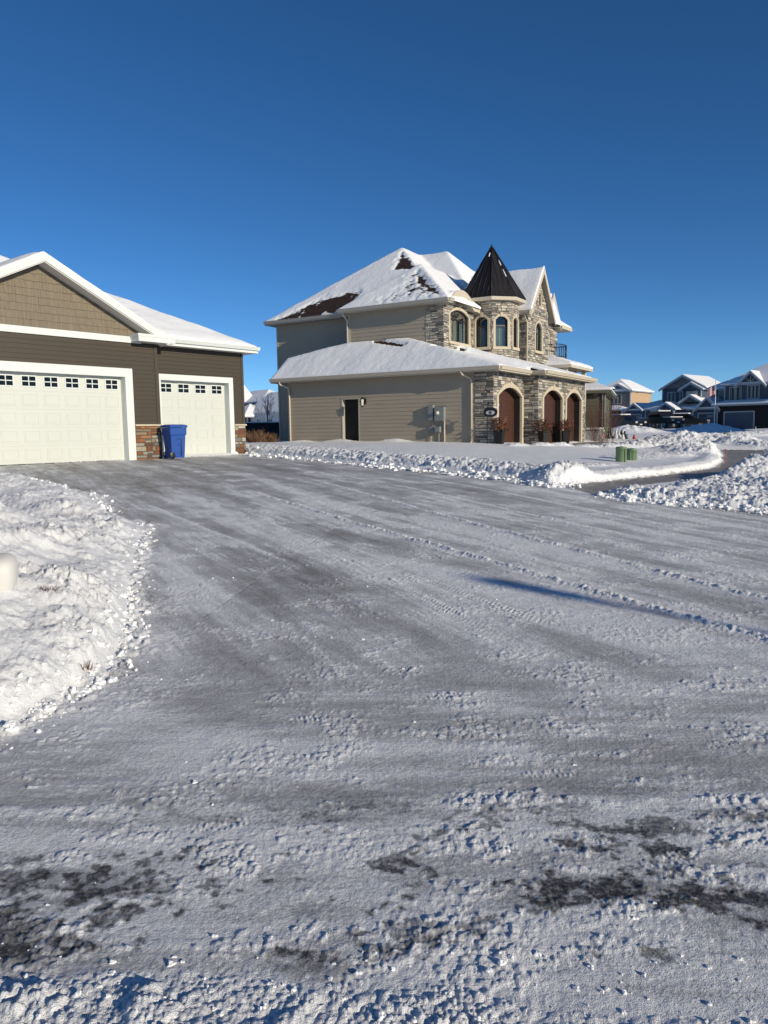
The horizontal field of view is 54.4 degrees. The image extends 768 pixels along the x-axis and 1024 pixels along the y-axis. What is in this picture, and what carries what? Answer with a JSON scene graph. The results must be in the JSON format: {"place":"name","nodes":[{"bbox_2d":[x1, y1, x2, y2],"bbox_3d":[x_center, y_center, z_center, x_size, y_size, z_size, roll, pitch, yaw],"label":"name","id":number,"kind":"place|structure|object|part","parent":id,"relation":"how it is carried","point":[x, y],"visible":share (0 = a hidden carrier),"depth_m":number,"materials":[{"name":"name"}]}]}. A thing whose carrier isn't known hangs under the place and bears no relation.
{"place":"outdoors","nodes":[
{"label":"outdoors","id":0,"kind":"place"},
{"bbox_2d":[38,585,58,591],"bbox_3d":[-2.450,0.561,5.442,0.168,0.061,0.103,-1,6,0],"label":"grass tuft","id":1,"kind":"object","parent":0,"point":[53,588],"visible":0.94,"depth_m":5.44,"materials":[{"name":"plant"}]},
{"bbox_2d":[0,441,767,792],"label":"driveway","id":2,"kind":"structure","parent":0,"point":[638,641],"depth_m":5.65,"materials":[{"name":"white snow"}]},
{"bbox_2d":[160,424,187,458],"bbox_3d":[-6.377,-2.153,22.836,0.680,1.038,0.614,-7,9,-44],"label":"wheeled bin","id":3,"kind":"object","parent":2,"relation":"on","point":[174,438],"visible":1,"depth_m":22.63,"materials":[{"name":"blue plastic"}]},
{"bbox_2d":[0,760,767,1023],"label":"street","id":4,"kind":"structure","parent":0,"point":[244,871],"depth_m":2.58,"materials":[{"name":"white snow"}]},
{"bbox_2d":[0,446,767,1023],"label":"loose snow lumps","id":5,"kind":"object","parent":4,"relation":"on","point":[78,692],"visible":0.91,"depth_m":5.12,"materials":[{"name":"white snow"}]},
{"bbox_2d":[0,423,767,728],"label":"snow bank","id":6,"kind":"structure","parent":0,"point":[50,534],"depth_m":7.48,"materials":[{"name":"white snow"}]},
{"bbox_2d":[0,553,18,591],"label":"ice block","id":7,"kind":"object","parent":6,"relation":"on","point":[9,567],"depth_m":5.26,"materials":[{"name":"white ice"}]},
{"bbox_2d":[81,660,92,670],"bbox_3d":[-1.915,0.976,4.760,0.140,0.061,0.092,-1,6,0],"label":"grass tuft","id":8,"kind":"object","parent":6,"relation":"on","point":[87,666],"visible":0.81,"depth_m":4.76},
{"bbox_2d":[714,380,715,425],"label":"flagpole","id":9,"kind":"object","parent":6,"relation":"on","point":[715,403],"visible":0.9,"depth_m":76.28,"materials":[{"name":"white metal"}]},
{"bbox_2d":[707,386,714,397],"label":"flag","id":10,"kind":"object","parent":9,"relation":"hanging from","point":[711,391],"visible":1,"depth_m":76.12,"materials":[{"name":"fabric"}]},
{"bbox_2d":[0,0,767,401],"label":"sky","id":11,"kind":"structure","parent":0,"point":[219,166],"materials":[{"name":"blue"}]},
{"bbox_2d":[44,432,767,522],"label":"snowy ground","id":12,"kind":"structure","parent":0,"point":[541,454],"depth_m":24.78,"materials":[{"name":"white snow"}]},
{"bbox_2d":[0,251,260,465],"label":"garage house","id":13,"kind":"structure","parent":12,"relation":"on","point":[89,371],"depth_m":21.41,"materials":[{"name":"brown wood"}]},
{"bbox_2d":[0,371,124,465],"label":"garage door","id":14,"kind":"structure","parent":13,"relation":"in","point":[45,418],"depth_m":20.69,"materials":[{"name":"white metal"}]},
{"bbox_2d":[161,381,226,454],"bbox_3d":[-6.324,-3.061,24.680,0.072,2.440,2.700,4,8,39],"label":"garage door","id":15,"kind":"structure","parent":13,"relation":"in","point":[200,406],"depth_m":24.81,"materials":[{"name":"white metal"}]},
{"bbox_2d":[246,429,268,442],"bbox_3d":[-6.230,-3.692,36.616,1.435,0.942,1.674,1,6,16],"label":"bare bush","id":16,"kind":"object","parent":12,"relation":"on","point":[254,437],"visible":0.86,"depth_m":36.28,"materials":[{"name":"brown plant"}]},
{"bbox_2d":[245,422,278,439],"bbox_3d":[-6.731,-6.122,57.804,7.970,1.790,0.100,-1,6,-2],"label":"wooden fence","id":17,"kind":"object","parent":12,"relation":"on","point":[272,426],"visible":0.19,"depth_m":57.65,"materials":[{"name":"black wood"}]},
{"bbox_2d":[251,394,274,434],"bbox_3d":[-8.393,-6.717,51.880,1.862,3.852,2.138,-1,6,0],"label":"bare tree","id":18,"kind":"object","parent":12,"relation":"on","point":[267,411],"visible":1,"depth_m":51.97,"materials":[{"name":"plant"}]},
{"bbox_2d":[262,431,280,441],"bbox_3d":[-5.532,-3.648,36.696,1.049,0.804,1.039,-1,6,0],"label":"bare bush","id":19,"kind":"object","parent":12,"relation":"on","point":[271,438],"visible":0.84,"depth_m":36.62,"materials":[{"name":"brown plant"}]},
{"bbox_2d":[263,245,597,443],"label":"turret house","id":20,"kind":"structure","parent":12,"relation":"on","point":[406,344],"depth_m":34.98,"materials":[{"name":"beige"}]},
{"bbox_2d":[345,399,358,440],"bbox_3d":[-1.420,-4.109,34.559,0.870,2.200,0.120,3,7,31],"label":"side door","id":21,"kind":"structure","parent":20,"relation":"in","point":[351,406],"depth_m":34.57,"materials":[{"name":"black metal"}]},
{"bbox_2d":[499,389,513,442],"bbox_3d":[5.131,-4.181,32.468,0.026,2.600,2.720,3,7,31],"label":"garage door","id":22,"kind":"structure","parent":20,"relation":"in","point":[506,400],"depth_m":33.03,"materials":[{"name":"brown wood"}]},
{"bbox_2d":[544,392,554,442],"bbox_3d":[7.615,-4.526,35.273,0.026,2.600,2.720,3,7,31],"label":"garage door","id":23,"kind":"structure","parent":20,"relation":"in","point":[549,402],"depth_m":35.91,"materials":[{"name":"brown wood"}]},
{"bbox_2d":[567,395,573,441],"bbox_3d":[9.299,-4.857,38.068,0.026,2.600,2.480,3,7,31],"label":"garage door","id":24,"kind":"structure","parent":20,"relation":"in","point":[570,402],"depth_m":38.74,"materials":[{"name":"brown wood"}]},
{"bbox_2d":[483,402,498,443],"bbox_3d":[4.362,-3.501,30.336,0.680,1.934,0.100,3,7,31],"label":"hanging sign","id":25,"kind":"object","parent":12,"relation":"on","point":[490,411],"visible":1,"depth_m":30.30,"materials":[{"name":"black metal"}]},
{"bbox_2d":[490,417,510,443],"bbox_3d":[4.748,-3.305,30.658,0.801,1.234,0.862,-3,7,-17],"label":"planter","id":26,"kind":"object","parent":12,"relation":"on","point":[499,433],"visible":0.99,"depth_m":30.51,"materials":[{"name":"brown plant"}]},
{"bbox_2d":[534,418,552,442],"bbox_3d":[7.098,-3.560,33.242,0.844,1.238,0.822,1,6,15],"label":"planter","id":27,"kind":"object","parent":12,"relation":"on","point":[543,434],"visible":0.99,"depth_m":33.14,"materials":[{"name":"brown plant"}]},
{"bbox_2d":[585,427,603,441],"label":"stone planter wall","id":28,"kind":"structure","parent":12,"relation":"on","point":[587,437],"depth_m":43.87,"materials":[{"name":"grey stone"}]},
{"bbox_2d":[586,383,615,440],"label":"olive house","id":29,"kind":"structure","parent":12,"relation":"on","point":[607,393],"depth_m":44.48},
{"bbox_2d":[585,383,633,442],"bbox_3d":[12.218,-5.601,42.388,3.655,3.412,3.442,5,8,42],"label":"red twig shrub","id":30,"kind":"object","parent":12,"relation":"on","point":[592,422],"visible":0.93,"depth_m":42.32,"materials":[{"name":"brown plant"}]},
{"bbox_2d":[610,386,614,435],"bbox_3d":[15.847,-6.892,52.086,0.540,3.710,0.514,-1,6,0],"label":"street lamp","id":31,"kind":"object","parent":12,"relation":"on","point":[613,388],"visible":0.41,"depth_m":52.03,"materials":[{"name":"black metal"}]},
{"bbox_2d":[615,446,626,461],"bbox_3d":[7.328,-1.633,23.066,0.343,0.800,0.355,-4,7,-23],"label":"utility pedestal","id":32,"kind":"object","parent":12,"relation":"on","point":[621,453],"visible":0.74,"depth_m":22.92,"materials":[{"name":"green plastic"}]},
{"bbox_2d":[607,430,635,438],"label":"porch ornaments","id":33,"kind":"object","parent":12,"relation":"on","point":[622,434],"visible":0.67,"depth_m":48.06,"materials":[{"name":"white metal"}]},
{"bbox_2d":[610,414,646,426],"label":"parked car","id":34,"kind":"object","parent":12,"relation":"on","point":[626,420],"visible":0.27,"depth_m":82.45,"materials":[{"name":"black metal"}]},
{"bbox_2d":[627,448,636,459],"bbox_3d":[7.899,-1.687,23.862,0.330,0.720,0.322,-3,10,-23],"label":"utility pedestal","id":35,"kind":"object","parent":12,"relation":"on","point":[631,453],"visible":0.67,"depth_m":23.71,"materials":[{"name":"green plastic"}]},
{"bbox_2d":[569,441,617,444],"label":"neighbouring driveway","id":36,"kind":"structure","parent":0,"point":[592,443],"depth_m":39.05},
{"bbox_2d":[557,419,574,443],"bbox_3d":[8.760,-3.877,35.939,0.828,1.231,0.788,-6,8,-41],"label":"planter","id":37,"kind":"object","parent":36,"relation":"on","point":[566,427],"visible":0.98,"depth_m":35.84,"materials":[{"name":"brown plant"}]},
{"bbox_2d":[637,410,684,427],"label":"pickup truck","id":38,"kind":"object","parent":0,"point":[664,418],"visible":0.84,"depth_m":82.28,"materials":[{"name":"black metal"}]},
{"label":"side window","id":39,"kind":"part","parent":38,"relation":"part of","materials":[{"name":"black glass"}]},
{"bbox_2d":[570,449,766,493],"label":"pavement","id":40,"kind":"structure","parent":0,"point":[733,456],"depth_m":18.55,"materials":[{"name":"grey asphalt"}]},
{"bbox_2d":[659,428,767,429],"bbox_3d":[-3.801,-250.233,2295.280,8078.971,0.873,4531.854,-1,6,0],"label":"distant ground","id":41,"kind":"structure","parent":0,"point":[744,429],"depth_m":85.97,"materials":[{"name":"white snow"}]},
{"bbox_2d":[244,385,274,405],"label":"snowy roofed house","id":42,"kind":"structure","parent":41,"relation":"on","point":[252,397],"depth_m":127.01,"materials":[{"name":"white snow"}]},
{"bbox_2d":[245,392,278,421],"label":"white house","id":43,"kind":"structure","parent":41,"relation":"on","point":[251,414],"depth_m":113.27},
{"bbox_2d":[606,379,654,426],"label":"grey and peach house","id":44,"kind":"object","parent":41,"relation":"on","point":[624,388],"visible":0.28,"depth_m":150.05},
{"bbox_2d":[613,394,621,403],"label":"window","id":45,"kind":"structure","parent":44,"relation":"in","point":[619,398],"depth_m":149.88,"materials":[{"name":"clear glass"}]},
{"bbox_2d":[620,374,720,428],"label":"blue house","id":46,"kind":"structure","parent":41,"relation":"on","point":[682,393],"depth_m":114.49,"materials":[{"name":"blue"}]},
{"bbox_2d":[667,392,675,401],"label":"window","id":47,"kind":"structure","parent":46,"relation":"in","point":[671,396],"depth_m":115.89,"materials":[{"name":"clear glass"}]},
{"bbox_2d":[679,391,682,400],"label":"window","id":48,"kind":"structure","parent":46,"relation":"in","point":[681,392],"depth_m":114.74,"materials":[{"name":"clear glass"}]},
{"bbox_2d":[686,391,697,396],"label":"window","id":49,"kind":"structure","parent":46,"relation":"in","point":[687,392],"depth_m":113.48,"materials":[{"name":"glass"}]},
{"bbox_2d":[670,413,709,427],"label":"parked car","id":50,"kind":"object","parent":41,"relation":"on","point":[689,418],"visible":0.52,"depth_m":88.43,"materials":[{"name":"black metal"}]},
{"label":"side window","id":51,"kind":"part","parent":50,"relation":"part of","materials":[{"name":"black glass"}]},
{"bbox_2d":[686,363,767,428],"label":"slate house","id":52,"kind":"structure","parent":41,"relation":"on","point":[742,401],"depth_m":94.53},
{"bbox_2d":[699,414,713,422],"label":"garage door","id":53,"kind":"structure","parent":52,"relation":"in","point":[701,416],"depth_m":98.35,"materials":[{"name":"blue"}]},
{"bbox_2d":[718,390,723,400],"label":"window","id":54,"kind":"structure","parent":52,"relation":"in","point":[721,392],"depth_m":99.37,"materials":[{"name":"glass"}]},
{"bbox_2d":[729,386,741,399],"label":"window","id":55,"kind":"structure","parent":52,"relation":"in","point":[734,394],"depth_m":95.07,"materials":[{"name":"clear glass"}]},
{"bbox_2d":[725,412,752,428],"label":"garage door","id":56,"kind":"structure","parent":52,"relation":"in","point":[741,420],"depth_m":94.55,"materials":[{"name":"blue"}]},
{"bbox_2d":[747,385,759,398],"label":"window","id":57,"kind":"structure","parent":52,"relation":"in","point":[753,391],"depth_m":93.45,"materials":[{"name":"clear glass"}]}
]}

